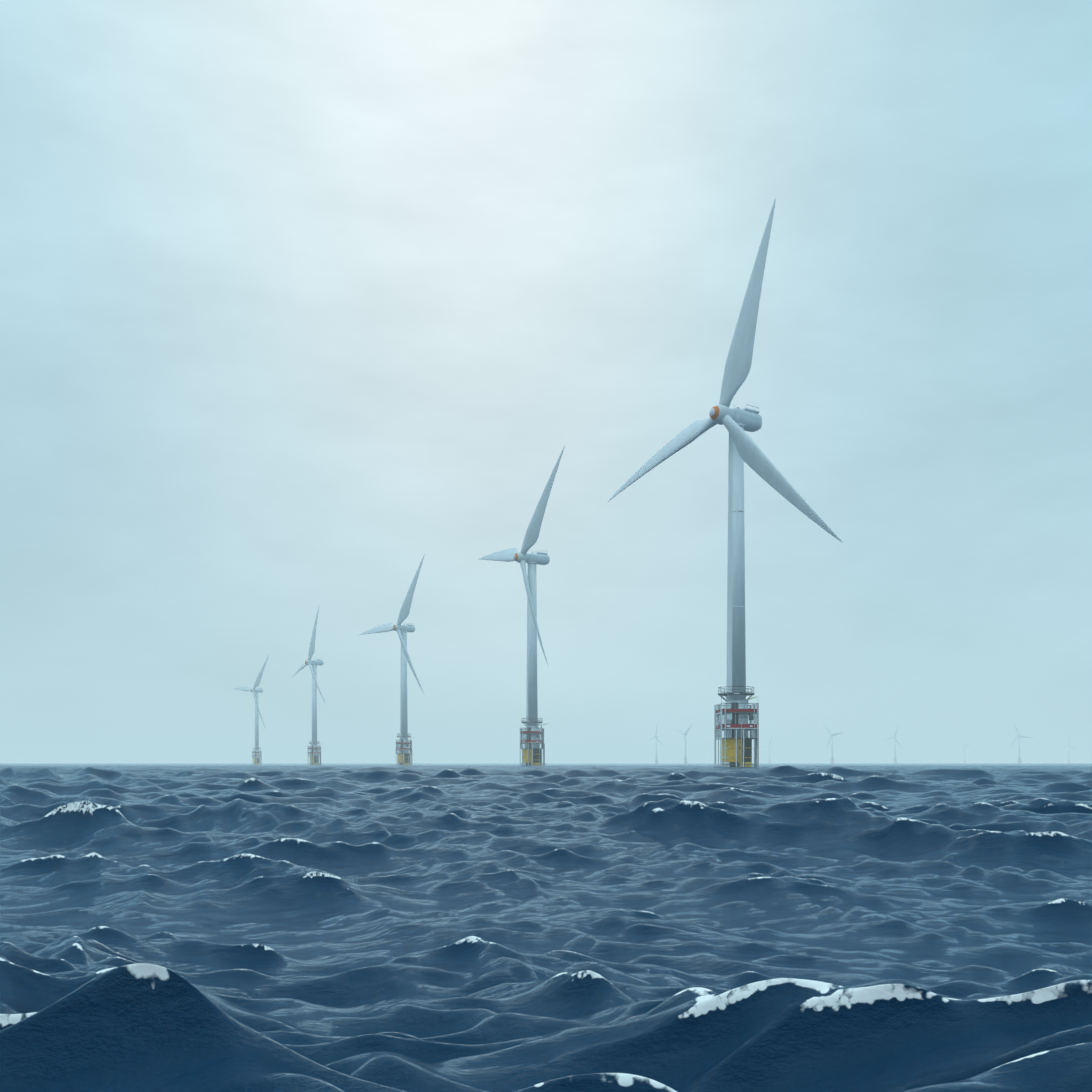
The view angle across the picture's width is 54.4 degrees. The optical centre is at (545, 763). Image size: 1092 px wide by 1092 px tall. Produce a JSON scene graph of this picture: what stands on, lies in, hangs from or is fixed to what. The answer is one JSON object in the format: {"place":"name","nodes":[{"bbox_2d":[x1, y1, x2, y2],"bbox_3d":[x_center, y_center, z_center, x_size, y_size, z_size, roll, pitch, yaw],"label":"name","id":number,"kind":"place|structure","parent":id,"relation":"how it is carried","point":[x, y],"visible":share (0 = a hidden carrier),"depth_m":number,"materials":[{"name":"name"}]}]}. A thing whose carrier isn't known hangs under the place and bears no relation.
{"place":"outdoors","nodes":[
{"label":"outdoors","id":0,"kind":"place"},
{"bbox_2d":[0,763,1091,1091],"bbox_3d":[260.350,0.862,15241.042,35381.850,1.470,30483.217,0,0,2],"label":"sea","id":1,"kind":"structure","parent":0,"point":[548,927],"depth_m":9.32,"materials":[{"name":"liquid"}]},
{"bbox_2d":[232,655,268,763],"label":"wind turbine","id":2,"kind":"structure","parent":1,"relation":"in","point":[256,755],"depth_m":1270.89,"materials":[{"name":"metal"}]},
{"bbox_2d":[293,607,325,764],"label":"wind turbine","id":3,"kind":"structure","parent":1,"relation":"in","point":[314,750],"depth_m":918.21,"materials":[{"name":"metal"}]},
{"bbox_2d":[359,554,424,764],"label":"wind turbine","id":4,"kind":"structure","parent":1,"relation":"in","point":[404,756],"depth_m":683.71,"materials":[{"name":"metal"}]},
{"bbox_2d":[479,446,564,765],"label":"wind turbine","id":5,"kind":"structure","parent":1,"relation":"in","point":[531,741],"depth_m":449.98,"materials":[{"name":"metal"}]},
{"bbox_2d":[647,723,663,763],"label":"turbine tower","id":6,"kind":"structure","parent":1,"relation":"in","point":[656,760],"depth_m":3487.72,"materials":[{"name":"metal"}]},
{"bbox_2d":[675,725,691,763],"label":"turbine tower","id":7,"kind":"structure","parent":1,"relation":"in","point":[685,734],"depth_m":3185.75,"materials":[{"name":"metal"}]},
{"bbox_2d":[608,197,842,766],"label":"wind turbine","id":8,"kind":"structure","parent":1,"relation":"in","point":[736,727],"depth_m":265.57,"materials":[{"name":"metal"}]},
{"bbox_2d":[824,725,842,763],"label":"turbine tower","id":9,"kind":"structure","parent":1,"relation":"in","point":[832,735],"depth_m":3272.53,"materials":[{"name":"metal"}]},
{"bbox_2d":[884,724,901,763],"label":"turbine tower","id":10,"kind":"structure","parent":1,"relation":"in","point":[895,759],"depth_m":3563.42,"materials":[{"name":"metal"}]},
{"bbox_2d":[1010,722,1031,763],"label":"turbine tower","id":11,"kind":"structure","parent":1,"relation":"in","point":[1019,761],"depth_m":3353.58,"materials":[{"name":"metal"}]},
{"bbox_2d":[0,0,1091,762],"label":"sky","id":12,"kind":"structure","parent":0,"point":[303,303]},
{"label":"sea","id":13,"kind":"structure","parent":0,"visible":0},
{"bbox_2d":[761,738,772,763],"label":"turbine tower","id":14,"kind":"structure","parent":13,"relation":"on","point":[769,760],"depth_m":5166.61,"materials":[{"name":"metal"}]},
{"bbox_2d":[958,740,972,763],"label":"turbine tower","id":15,"kind":"structure","parent":13,"relation":"on","point":[964,751],"depth_m":5337.07,"materials":[{"name":"metal"}]},
{"bbox_2d":[1060,735,1075,763],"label":"turbine tower","id":16,"kind":"structure","parent":13,"relation":"on","point":[1068,760],"depth_m":4924.08,"materials":[{"name":"metal"}]}
]}

